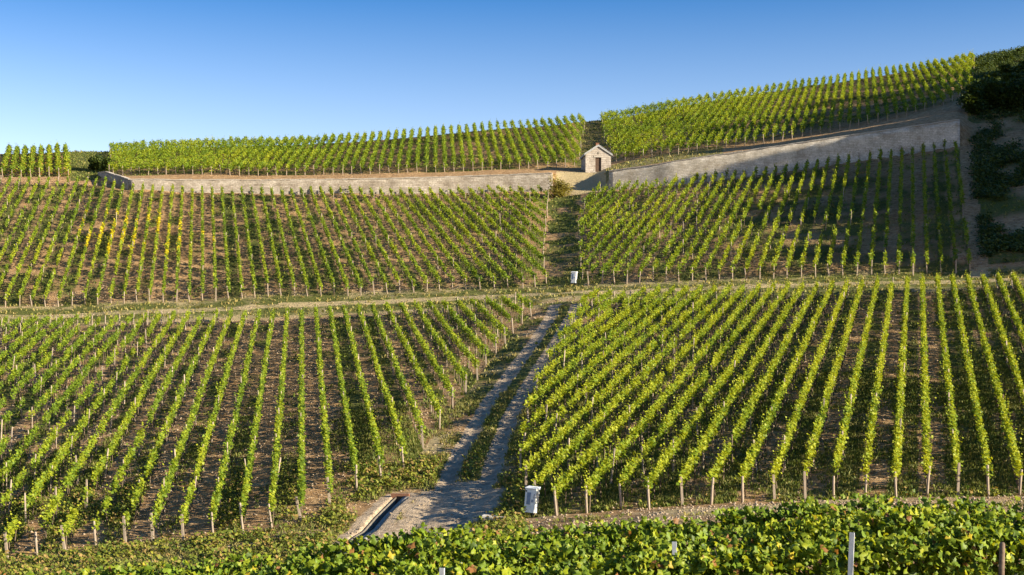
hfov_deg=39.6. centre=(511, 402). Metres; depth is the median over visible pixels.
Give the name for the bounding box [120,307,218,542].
vine row
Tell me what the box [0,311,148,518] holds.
vine row
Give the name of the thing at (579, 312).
vine row
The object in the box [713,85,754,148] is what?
vine row
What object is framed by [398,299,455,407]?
vine row
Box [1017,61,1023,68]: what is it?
bush
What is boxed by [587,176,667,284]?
vine row
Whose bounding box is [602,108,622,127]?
vine row
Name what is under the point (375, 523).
drainage channel
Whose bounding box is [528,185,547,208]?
vine row
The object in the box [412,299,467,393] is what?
vine row
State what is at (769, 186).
vine row
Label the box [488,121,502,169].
vine row
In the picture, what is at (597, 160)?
door
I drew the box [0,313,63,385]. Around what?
vine row
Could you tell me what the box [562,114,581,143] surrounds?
vine row
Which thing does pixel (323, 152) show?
vine row
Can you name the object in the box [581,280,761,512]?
vine row
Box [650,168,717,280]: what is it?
vine row
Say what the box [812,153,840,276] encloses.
vine row
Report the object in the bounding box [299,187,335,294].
vine row
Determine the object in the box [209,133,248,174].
vine row
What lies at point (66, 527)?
vine row
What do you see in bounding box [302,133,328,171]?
vine row
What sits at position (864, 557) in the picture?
vine row
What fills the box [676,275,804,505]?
vine row
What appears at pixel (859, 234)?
vine row
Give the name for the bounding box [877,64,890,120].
vine row
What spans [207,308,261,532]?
vine row
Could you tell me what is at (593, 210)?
vine row
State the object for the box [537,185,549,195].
vine row
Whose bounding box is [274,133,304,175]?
vine row
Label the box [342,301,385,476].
vine row
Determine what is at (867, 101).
vine row
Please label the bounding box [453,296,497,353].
vine row
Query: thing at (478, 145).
vine row
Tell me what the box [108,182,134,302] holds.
vine row
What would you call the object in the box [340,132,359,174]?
vine row
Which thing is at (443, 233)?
vine row
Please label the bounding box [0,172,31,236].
vine row
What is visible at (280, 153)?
vine row
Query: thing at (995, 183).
undergrowth
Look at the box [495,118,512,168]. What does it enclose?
vine row
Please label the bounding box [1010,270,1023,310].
vine row
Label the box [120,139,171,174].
vine row
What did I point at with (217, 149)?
vine row
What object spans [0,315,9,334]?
vine row
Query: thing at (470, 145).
vine row
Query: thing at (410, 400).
vine row
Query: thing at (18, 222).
vine row
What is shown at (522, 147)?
vine row
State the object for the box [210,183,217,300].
vine row
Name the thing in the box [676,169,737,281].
vine row
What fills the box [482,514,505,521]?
stone slab
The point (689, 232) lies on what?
vine row
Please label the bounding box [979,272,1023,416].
vine row
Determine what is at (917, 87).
vine row
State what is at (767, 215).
vine row
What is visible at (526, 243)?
vine row
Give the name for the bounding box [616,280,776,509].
vine row
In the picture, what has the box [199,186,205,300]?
vine row
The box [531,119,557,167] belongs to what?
vine row
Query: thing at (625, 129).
vine row
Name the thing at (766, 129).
vine row
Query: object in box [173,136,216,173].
vine row
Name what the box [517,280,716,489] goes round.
vine row
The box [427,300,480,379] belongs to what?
vine row
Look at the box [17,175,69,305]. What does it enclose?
vine row
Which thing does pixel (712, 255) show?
vine row
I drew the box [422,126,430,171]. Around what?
vine row
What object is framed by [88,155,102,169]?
bush
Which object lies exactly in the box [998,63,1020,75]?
bush
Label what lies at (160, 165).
vine row
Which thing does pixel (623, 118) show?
vine row
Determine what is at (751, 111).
vine row
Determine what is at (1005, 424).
vine row
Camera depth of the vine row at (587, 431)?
66.37 m
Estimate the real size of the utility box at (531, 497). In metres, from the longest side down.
1.314 x 0.470 x 0.401 m
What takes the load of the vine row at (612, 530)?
on the hillside
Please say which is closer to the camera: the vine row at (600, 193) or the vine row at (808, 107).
the vine row at (600, 193)
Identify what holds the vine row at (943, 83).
on the hillside
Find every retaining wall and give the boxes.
[129,173,552,194]
[609,119,959,189]
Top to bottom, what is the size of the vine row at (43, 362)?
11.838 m
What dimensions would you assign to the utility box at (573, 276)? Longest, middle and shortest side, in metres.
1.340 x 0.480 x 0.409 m
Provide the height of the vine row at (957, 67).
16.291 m
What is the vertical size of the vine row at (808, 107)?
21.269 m
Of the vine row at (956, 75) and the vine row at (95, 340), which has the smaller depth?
the vine row at (95, 340)
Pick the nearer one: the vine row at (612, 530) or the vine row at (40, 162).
the vine row at (612, 530)
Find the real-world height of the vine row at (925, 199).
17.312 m
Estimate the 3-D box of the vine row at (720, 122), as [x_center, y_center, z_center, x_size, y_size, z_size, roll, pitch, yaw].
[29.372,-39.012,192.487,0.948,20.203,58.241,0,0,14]
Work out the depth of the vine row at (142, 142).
188.18 m
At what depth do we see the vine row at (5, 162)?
178.88 m
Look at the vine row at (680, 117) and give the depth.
188.47 m
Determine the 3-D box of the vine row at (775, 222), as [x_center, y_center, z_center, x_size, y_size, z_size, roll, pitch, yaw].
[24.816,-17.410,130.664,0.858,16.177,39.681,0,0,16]
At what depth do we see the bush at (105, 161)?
173.74 m
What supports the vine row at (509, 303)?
on the hillside
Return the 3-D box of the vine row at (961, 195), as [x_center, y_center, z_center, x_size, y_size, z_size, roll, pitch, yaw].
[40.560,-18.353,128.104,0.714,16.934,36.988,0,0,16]
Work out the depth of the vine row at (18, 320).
108.24 m
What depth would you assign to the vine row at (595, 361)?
76.86 m
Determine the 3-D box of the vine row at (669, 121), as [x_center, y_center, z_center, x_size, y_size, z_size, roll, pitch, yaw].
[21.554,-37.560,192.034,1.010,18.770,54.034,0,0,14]
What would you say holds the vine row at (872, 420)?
on the hillside
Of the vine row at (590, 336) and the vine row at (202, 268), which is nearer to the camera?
the vine row at (590, 336)
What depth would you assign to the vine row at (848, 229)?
125.51 m
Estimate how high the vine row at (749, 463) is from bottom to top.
13.281 m
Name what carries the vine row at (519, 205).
on the hillside
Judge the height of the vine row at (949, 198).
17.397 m
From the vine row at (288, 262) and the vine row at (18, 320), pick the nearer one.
the vine row at (18, 320)
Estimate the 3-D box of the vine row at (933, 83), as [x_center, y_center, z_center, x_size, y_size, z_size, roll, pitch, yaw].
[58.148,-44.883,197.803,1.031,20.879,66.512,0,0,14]
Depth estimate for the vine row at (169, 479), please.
67.92 m
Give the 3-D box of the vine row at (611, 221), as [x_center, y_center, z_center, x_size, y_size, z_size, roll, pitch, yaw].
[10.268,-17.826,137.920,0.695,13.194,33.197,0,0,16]
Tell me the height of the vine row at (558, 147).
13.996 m
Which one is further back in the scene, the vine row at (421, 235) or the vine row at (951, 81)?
the vine row at (951, 81)
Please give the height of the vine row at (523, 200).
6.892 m
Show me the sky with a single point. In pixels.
(85, 75)
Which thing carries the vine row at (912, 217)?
on the hillside
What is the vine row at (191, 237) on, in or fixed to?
on the hillside
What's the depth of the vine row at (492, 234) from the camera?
134.57 m
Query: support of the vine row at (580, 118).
on the hillside
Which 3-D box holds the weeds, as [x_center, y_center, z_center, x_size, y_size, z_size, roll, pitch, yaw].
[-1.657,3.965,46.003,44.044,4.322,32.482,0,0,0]
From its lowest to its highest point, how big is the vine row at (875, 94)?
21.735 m
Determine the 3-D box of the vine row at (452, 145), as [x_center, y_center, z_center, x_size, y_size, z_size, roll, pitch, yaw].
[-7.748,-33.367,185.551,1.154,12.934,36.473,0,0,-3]
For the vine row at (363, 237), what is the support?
on the hillside
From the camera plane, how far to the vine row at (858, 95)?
186.73 m
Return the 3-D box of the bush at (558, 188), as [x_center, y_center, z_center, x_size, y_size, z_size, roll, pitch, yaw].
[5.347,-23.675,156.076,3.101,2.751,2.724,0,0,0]
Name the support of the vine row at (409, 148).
on the hillside
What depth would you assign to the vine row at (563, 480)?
64.55 m
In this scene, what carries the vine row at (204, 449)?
on the hillside
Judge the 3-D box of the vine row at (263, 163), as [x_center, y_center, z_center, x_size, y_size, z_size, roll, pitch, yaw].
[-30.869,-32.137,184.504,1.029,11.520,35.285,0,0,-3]
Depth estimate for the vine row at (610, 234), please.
130.53 m
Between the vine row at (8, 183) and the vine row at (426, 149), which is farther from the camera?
the vine row at (426, 149)
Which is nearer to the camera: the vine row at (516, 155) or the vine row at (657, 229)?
the vine row at (657, 229)
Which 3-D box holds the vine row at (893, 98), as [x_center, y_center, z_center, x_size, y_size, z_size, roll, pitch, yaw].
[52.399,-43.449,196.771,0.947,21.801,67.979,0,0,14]
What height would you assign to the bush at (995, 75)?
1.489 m
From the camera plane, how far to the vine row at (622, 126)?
194.00 m
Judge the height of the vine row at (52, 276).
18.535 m
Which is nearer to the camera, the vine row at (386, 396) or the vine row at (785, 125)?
the vine row at (386, 396)
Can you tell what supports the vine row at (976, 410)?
on the hillside
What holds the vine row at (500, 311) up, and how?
on the hillside
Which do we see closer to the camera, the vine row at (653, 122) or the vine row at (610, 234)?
the vine row at (610, 234)
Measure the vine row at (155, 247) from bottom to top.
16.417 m
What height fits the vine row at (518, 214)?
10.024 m
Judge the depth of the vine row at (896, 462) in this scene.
62.47 m
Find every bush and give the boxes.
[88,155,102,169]
[98,157,114,171]
[547,174,573,197]
[956,81,992,114]
[962,76,1001,109]
[980,73,1007,84]
[982,73,998,78]
[994,55,1013,61]
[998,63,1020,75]
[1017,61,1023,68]
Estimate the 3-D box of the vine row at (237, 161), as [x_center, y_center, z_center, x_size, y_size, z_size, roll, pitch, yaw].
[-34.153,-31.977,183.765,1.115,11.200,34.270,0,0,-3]
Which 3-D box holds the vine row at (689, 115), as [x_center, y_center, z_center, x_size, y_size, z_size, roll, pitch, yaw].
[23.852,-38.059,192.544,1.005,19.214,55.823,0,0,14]
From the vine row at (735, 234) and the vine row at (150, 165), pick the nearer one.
the vine row at (735, 234)
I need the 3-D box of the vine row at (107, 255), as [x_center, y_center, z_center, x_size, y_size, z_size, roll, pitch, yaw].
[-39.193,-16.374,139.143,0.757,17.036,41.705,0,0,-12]
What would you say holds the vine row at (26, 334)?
on the hillside
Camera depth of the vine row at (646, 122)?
186.69 m
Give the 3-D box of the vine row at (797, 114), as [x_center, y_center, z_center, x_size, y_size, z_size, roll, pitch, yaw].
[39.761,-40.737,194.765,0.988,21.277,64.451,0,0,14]
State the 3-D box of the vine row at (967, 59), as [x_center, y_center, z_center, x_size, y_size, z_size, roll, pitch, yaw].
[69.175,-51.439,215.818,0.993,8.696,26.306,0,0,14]
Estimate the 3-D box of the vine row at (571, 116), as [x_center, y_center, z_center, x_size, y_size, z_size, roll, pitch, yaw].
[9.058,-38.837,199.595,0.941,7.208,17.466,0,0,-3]
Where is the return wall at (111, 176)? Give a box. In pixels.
[97,171,129,189]
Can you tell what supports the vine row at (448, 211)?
on the hillside
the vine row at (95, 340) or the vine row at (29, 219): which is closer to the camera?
the vine row at (95, 340)
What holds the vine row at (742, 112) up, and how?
on the hillside
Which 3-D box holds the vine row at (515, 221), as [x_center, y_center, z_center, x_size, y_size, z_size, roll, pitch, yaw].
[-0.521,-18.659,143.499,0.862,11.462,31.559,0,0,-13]
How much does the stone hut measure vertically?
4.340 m
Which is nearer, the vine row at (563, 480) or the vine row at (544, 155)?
the vine row at (563, 480)
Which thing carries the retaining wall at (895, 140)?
on the hillside
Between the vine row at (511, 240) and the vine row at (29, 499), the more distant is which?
the vine row at (511, 240)
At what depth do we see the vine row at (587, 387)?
72.82 m
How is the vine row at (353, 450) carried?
on the hillside
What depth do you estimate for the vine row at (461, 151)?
179.76 m
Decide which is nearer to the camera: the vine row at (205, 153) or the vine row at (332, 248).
the vine row at (332, 248)
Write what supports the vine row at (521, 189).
on the hillside
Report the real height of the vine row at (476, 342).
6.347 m
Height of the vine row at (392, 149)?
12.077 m
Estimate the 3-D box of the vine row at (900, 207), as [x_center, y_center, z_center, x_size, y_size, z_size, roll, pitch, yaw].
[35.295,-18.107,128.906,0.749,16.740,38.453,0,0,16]
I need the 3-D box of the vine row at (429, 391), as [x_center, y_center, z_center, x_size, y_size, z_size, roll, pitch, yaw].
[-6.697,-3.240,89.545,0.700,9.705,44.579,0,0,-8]
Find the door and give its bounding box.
[595,158,600,171]
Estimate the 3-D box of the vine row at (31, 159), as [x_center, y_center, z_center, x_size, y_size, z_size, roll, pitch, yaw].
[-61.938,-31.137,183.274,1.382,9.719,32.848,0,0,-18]
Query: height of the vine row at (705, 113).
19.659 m
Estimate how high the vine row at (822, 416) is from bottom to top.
13.420 m
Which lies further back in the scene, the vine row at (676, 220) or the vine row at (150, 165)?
the vine row at (150, 165)
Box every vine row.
[0,144,12,176]
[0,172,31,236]
[0,173,21,219]
[0,173,49,291]
[0,174,11,201]
[0,174,39,262]
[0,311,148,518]
[0,312,50,364]
[0,312,80,392]
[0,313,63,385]
[0,313,92,409]
[0,313,133,490]
[0,314,119,464]
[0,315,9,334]
[0,315,105,438]
[0,485,1023,574]
[2,311,38,349]
[3,309,161,557]
[3,316,24,335]
[4,177,58,306]
[7,142,21,175]
[16,144,29,176]
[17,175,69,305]
[27,144,36,174]
[30,176,78,306]
[34,310,176,555]
[35,143,44,175]
[44,177,88,306]
[45,141,53,176]
[53,142,62,176]
[56,176,98,306]
[58,308,190,549]
[59,143,70,176]
[70,175,107,304]
[82,179,115,303]
[92,310,205,546]
[95,180,125,304]
[107,139,153,171]
[107,142,131,152]
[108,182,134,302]
[109,140,139,157]
[110,139,121,150]
[111,138,146,161]
[111,138,163,172]
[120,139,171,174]
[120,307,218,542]
[122,182,144,303]
[129,138,176,174]
[134,184,154,301]
[137,137,185,173]
[145,138,192,174]
[147,185,163,301]
[149,306,233,541]
[155,134,201,173]
[161,183,173,301]
[164,501,1023,574]
[165,137,208,174]
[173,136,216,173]
[174,185,184,301]
[178,309,246,540]
[182,138,226,173]
[187,188,193,301]
[191,136,233,174]
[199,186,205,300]
[200,136,240,174]
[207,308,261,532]
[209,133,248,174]
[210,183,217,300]
[217,136,256,174]
[220,185,230,298]
[227,135,264,173]
[230,187,244,297]
[237,136,272,175]
[238,307,276,532]
[239,186,256,297]
[246,135,279,175]
[250,185,270,296]
[256,135,288,175]
[259,184,282,295]
[265,136,297,175]
[267,306,289,527]
[269,185,296,295]
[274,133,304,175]
[275,522,1023,574]
[280,188,311,295]
[284,135,312,175]
[290,187,322,295]
[293,133,320,174]
[293,307,307,521]
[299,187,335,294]
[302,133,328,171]
[309,186,349,295]
[312,131,336,174]
[313,301,334,504]
[319,185,362,295]
[321,132,343,174]
[326,305,359,491]
[328,185,374,294]
[331,131,351,171]
[339,185,387,293]
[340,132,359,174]
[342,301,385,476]
[348,185,400,292]
[350,130,366,173]
[356,301,408,468]
[358,186,415,292]
[359,130,375,173]
[368,131,382,173]
[369,186,429,291]
[370,302,426,448]
[377,127,390,172]
[378,187,440,289]
[383,297,443,429]
[386,127,398,170]
[388,187,454,289]
[395,128,406,172]
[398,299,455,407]
[399,186,467,288]
[405,127,414,172]
[408,186,482,288]
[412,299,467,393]
[413,126,422,169]
[418,187,497,288]
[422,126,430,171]
[427,185,510,287]
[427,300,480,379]
[432,124,438,171]
[439,188,525,288]
[440,123,447,171]
[442,296,489,364]
[447,188,537,286]
[449,123,456,168]
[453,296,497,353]
[456,121,465,171]
[457,186,548,283]
[464,124,475,170]
[467,296,507,343]
[468,185,544,268]
[472,122,483,170]
[477,184,544,254]
[480,121,493,169]
[483,295,513,333]
[486,184,546,243]
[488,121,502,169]
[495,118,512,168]
[496,184,545,231]
[499,291,522,323]
[503,121,522,169]
[508,186,545,224]
[509,120,530,168]
[515,290,532,316]
[517,183,547,217]
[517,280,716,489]
[517,282,703,472]
[518,119,539,168]
[518,280,689,440]
[522,284,676,423]
[525,119,550,168]
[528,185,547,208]
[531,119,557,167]
[531,279,732,503]
[533,281,660,394]
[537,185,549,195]
[540,117,566,166]
[543,284,646,365]
[547,116,577,166]
[551,280,746,515]
[554,116,582,159]
[555,289,630,341]
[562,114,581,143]
[567,285,616,331]
[569,113,584,137]
[576,177,638,255]
[577,113,584,128]
[577,179,620,231]
[579,180,630,241]
[579,180,648,266]
[579,185,609,216]
[579,285,599,311]
[580,178,658,278]
[581,181,600,208]
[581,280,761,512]
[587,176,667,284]
[598,109,615,123]
[599,173,678,283]
[602,105,631,132]
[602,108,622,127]
[603,105,639,143]
[606,104,647,145]
[608,102,655,152]
[610,101,663,157]
[611,176,686,283]
[613,100,670,162]
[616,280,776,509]
[623,98,678,160]
[624,172,699,283]
[632,96,686,157]
[638,168,707,282]
[640,97,694,156]
[642,279,790,508]
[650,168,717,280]
[651,94,702,151]
[659,89,708,155]
[663,168,728,281]
[668,93,717,154]
[676,91,724,154]
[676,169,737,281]
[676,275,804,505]
[686,89,732,151]
[689,169,746,280]
[694,89,739,151]
[704,86,745,149]
[704,165,758,279]
[706,279,818,504]
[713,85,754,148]
[717,166,767,278]
[723,85,761,147]
[731,163,777,279]
[733,84,768,147]
[733,275,834,502]
[743,82,776,145]
[744,161,787,278]
[752,82,783,141]
[757,163,799,279]
[762,80,790,143]
[768,277,850,499]
[771,78,797,141]
[771,159,809,278]
[780,77,804,140]
[785,157,818,277]
[789,77,812,138]
[799,156,830,276]
[800,77,818,136]
[802,275,864,500]
[809,76,826,129]
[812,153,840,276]
[818,74,832,133]
[827,74,840,131]
[827,151,850,275]
[831,273,879,497]
[837,73,846,129]
[841,153,860,275]
[845,71,854,127]
[853,148,871,274]
[855,69,861,125]
[860,276,894,494]
[863,67,872,123]
[868,148,882,274]
[870,67,880,122]
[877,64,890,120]
[883,149,892,272]
[884,64,900,117]
[887,275,910,496]
[891,64,908,115]
[895,146,904,273]
[898,63,918,111]
[905,61,926,110]
[909,144,916,275]
[912,61,936,107]
[915,268,936,495]
[918,61,946,105]
[920,142,930,272]
[925,58,953,101]
[932,58,960,96]
[932,142,943,271]
[934,268,963,494]
[940,58,967,88]
[942,139,959,272]
[947,57,974,82]
[949,270,992,495]
[953,140,972,271]
[954,54,974,76]
[961,53,976,68]
[965,270,1023,494]
[968,51,974,61]
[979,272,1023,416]
[995,269,1023,351]
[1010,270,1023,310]
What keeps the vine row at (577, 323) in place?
on the hillside
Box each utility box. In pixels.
[524,485,540,514]
[571,271,577,284]
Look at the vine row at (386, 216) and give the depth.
134.96 m
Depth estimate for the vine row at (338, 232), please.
134.06 m
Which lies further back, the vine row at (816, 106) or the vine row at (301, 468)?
the vine row at (816, 106)
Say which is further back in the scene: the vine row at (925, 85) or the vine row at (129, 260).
the vine row at (925, 85)
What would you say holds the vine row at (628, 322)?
on the hillside
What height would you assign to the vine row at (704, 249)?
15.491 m
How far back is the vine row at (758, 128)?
184.65 m
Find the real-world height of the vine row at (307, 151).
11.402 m
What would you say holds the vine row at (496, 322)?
on the hillside
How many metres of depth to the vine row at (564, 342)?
89.06 m
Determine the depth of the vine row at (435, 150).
179.69 m
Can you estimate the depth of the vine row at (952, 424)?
63.48 m
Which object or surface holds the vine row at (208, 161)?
on the hillside
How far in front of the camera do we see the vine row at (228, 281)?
131.59 m
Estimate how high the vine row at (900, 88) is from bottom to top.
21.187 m
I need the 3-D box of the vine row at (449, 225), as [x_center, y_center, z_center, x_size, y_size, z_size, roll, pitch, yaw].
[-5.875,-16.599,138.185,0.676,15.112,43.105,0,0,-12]
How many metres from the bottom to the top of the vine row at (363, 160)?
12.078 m
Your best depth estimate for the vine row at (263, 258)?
134.62 m
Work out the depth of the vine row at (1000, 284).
88.09 m
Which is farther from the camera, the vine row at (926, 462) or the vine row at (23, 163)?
the vine row at (23, 163)
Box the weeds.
[0,446,1023,574]
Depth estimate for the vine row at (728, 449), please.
64.84 m
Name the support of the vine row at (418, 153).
on the hillside
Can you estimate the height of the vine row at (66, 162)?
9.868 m
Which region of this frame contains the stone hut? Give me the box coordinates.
[580,143,612,172]
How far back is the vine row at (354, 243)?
133.75 m
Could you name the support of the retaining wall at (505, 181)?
on the hillside
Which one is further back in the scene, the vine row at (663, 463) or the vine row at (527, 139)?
the vine row at (527, 139)
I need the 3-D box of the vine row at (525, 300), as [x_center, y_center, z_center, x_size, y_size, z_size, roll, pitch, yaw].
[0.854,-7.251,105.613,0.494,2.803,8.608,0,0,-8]
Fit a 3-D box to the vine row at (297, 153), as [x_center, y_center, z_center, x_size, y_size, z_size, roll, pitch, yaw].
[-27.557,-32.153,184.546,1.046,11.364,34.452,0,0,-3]
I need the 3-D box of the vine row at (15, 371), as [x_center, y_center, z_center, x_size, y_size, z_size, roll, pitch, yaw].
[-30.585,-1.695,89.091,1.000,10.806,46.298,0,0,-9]
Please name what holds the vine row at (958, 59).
on the hillside
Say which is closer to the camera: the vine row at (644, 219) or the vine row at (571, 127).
the vine row at (644, 219)
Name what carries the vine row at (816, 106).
on the hillside
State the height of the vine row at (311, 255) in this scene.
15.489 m
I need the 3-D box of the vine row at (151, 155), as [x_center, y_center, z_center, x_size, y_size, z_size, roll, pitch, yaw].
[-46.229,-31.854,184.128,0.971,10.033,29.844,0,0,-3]
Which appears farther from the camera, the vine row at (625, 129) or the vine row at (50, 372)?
the vine row at (625, 129)
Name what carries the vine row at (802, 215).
on the hillside
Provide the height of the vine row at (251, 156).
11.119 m
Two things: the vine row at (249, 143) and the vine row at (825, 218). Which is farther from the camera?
the vine row at (249, 143)
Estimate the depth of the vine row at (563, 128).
186.75 m
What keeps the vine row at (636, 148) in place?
on the hillside
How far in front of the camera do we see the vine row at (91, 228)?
138.50 m
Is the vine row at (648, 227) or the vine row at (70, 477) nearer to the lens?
the vine row at (70, 477)
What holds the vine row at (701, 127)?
on the hillside
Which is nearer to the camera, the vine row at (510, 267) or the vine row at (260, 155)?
the vine row at (510, 267)
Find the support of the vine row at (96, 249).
on the hillside
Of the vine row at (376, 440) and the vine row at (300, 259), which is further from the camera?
the vine row at (300, 259)
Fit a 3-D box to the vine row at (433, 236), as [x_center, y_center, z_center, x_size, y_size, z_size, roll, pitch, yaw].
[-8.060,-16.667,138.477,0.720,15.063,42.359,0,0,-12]
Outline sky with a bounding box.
[0,0,1023,153]
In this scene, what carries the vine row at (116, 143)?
on the hillside
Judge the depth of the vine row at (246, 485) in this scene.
66.22 m
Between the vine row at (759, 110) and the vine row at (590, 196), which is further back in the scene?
the vine row at (759, 110)
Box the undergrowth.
[965,45,1023,262]
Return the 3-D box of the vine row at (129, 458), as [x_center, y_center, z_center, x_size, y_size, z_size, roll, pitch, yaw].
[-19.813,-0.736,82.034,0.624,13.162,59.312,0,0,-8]
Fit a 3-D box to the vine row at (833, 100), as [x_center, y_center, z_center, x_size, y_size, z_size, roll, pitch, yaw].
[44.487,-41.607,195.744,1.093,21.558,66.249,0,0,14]
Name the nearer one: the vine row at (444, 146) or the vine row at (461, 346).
the vine row at (461, 346)
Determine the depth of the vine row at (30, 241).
136.19 m
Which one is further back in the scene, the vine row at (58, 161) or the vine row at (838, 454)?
the vine row at (58, 161)
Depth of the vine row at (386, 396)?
76.03 m
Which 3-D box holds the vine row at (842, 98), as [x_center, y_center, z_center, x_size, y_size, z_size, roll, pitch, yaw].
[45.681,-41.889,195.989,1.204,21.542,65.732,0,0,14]
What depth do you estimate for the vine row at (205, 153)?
180.50 m
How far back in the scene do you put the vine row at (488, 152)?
182.25 m
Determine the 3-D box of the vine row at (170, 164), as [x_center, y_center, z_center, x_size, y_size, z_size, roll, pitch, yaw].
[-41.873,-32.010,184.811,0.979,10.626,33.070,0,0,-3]
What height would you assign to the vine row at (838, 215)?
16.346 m
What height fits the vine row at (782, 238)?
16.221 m
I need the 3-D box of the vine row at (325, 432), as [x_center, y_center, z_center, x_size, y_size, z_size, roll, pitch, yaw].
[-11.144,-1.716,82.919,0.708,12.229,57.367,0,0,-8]
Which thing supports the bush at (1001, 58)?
on the hillside
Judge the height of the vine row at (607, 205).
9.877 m
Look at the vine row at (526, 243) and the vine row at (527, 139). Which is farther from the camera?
the vine row at (527, 139)
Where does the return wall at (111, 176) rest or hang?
on the hillside
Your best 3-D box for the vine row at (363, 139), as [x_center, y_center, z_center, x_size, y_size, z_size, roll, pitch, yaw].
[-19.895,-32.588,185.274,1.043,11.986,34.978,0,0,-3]
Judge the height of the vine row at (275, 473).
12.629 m
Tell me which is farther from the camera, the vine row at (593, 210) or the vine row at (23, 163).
the vine row at (23, 163)
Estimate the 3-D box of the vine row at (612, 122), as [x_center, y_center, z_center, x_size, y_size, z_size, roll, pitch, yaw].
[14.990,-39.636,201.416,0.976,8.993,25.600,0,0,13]
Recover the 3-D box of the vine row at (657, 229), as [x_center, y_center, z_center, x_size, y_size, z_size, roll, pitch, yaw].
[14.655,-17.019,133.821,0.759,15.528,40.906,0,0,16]
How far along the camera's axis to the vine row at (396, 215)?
134.78 m
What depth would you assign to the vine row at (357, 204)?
136.15 m
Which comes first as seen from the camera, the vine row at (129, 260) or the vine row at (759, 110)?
the vine row at (129, 260)
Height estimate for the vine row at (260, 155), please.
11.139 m
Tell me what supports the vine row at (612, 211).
on the hillside
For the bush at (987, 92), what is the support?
on the hillside
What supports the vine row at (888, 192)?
on the hillside
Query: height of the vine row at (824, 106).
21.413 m
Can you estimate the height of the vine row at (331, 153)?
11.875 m
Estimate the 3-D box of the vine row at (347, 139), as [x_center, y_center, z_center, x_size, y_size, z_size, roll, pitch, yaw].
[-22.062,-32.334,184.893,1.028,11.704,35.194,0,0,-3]
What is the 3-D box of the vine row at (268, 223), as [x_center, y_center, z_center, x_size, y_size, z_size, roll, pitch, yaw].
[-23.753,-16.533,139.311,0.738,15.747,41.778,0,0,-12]
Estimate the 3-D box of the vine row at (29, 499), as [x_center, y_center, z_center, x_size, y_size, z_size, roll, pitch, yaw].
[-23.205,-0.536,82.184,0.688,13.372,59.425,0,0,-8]
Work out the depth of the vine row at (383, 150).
181.55 m
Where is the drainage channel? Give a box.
[340,493,409,553]
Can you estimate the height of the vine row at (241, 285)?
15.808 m
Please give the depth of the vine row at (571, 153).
182.53 m
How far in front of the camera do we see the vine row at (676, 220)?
131.63 m
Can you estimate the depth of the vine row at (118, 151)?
190.45 m
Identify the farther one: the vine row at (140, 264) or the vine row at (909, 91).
the vine row at (909, 91)
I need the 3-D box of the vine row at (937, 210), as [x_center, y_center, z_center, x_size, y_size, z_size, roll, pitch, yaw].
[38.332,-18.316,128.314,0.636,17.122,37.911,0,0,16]
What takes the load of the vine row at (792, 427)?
on the hillside
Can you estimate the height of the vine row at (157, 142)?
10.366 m
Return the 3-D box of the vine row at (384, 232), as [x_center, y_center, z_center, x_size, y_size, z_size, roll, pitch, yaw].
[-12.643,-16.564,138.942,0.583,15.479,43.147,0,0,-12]
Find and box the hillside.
[0,56,1023,574]
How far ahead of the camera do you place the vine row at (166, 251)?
133.25 m
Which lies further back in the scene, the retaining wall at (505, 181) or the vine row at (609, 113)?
the vine row at (609, 113)
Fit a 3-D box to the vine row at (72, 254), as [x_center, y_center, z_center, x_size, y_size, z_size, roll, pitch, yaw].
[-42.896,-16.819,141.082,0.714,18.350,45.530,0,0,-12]
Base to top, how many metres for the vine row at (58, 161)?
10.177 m
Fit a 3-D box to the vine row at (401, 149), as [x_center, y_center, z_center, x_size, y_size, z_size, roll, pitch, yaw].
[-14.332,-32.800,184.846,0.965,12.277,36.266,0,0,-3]
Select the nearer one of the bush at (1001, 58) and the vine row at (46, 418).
the vine row at (46, 418)
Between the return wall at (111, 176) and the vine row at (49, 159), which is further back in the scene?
the vine row at (49, 159)
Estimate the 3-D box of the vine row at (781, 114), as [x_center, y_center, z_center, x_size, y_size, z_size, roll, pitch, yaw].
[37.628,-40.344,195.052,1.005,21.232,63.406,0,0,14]
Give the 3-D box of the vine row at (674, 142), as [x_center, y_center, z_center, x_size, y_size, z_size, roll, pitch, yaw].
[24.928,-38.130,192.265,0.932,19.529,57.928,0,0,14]
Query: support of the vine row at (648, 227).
on the hillside
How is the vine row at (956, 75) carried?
on the hillside
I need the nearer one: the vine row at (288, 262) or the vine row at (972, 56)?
the vine row at (288, 262)
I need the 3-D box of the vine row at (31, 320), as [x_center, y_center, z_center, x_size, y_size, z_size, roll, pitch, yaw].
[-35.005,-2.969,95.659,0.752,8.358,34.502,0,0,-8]
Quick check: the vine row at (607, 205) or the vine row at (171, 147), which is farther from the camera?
the vine row at (171, 147)
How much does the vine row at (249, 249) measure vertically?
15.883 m
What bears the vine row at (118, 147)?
on the hillside
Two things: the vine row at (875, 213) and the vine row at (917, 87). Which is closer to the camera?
the vine row at (875, 213)
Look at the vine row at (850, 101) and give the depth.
184.59 m
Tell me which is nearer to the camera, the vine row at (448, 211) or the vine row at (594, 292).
the vine row at (594, 292)
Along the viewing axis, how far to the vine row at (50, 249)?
135.74 m
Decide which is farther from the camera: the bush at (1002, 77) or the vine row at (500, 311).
the bush at (1002, 77)
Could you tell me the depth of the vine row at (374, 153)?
179.15 m
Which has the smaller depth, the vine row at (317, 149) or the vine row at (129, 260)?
the vine row at (129, 260)
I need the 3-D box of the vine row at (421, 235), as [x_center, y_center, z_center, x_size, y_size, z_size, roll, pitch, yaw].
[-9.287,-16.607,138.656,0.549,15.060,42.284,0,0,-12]

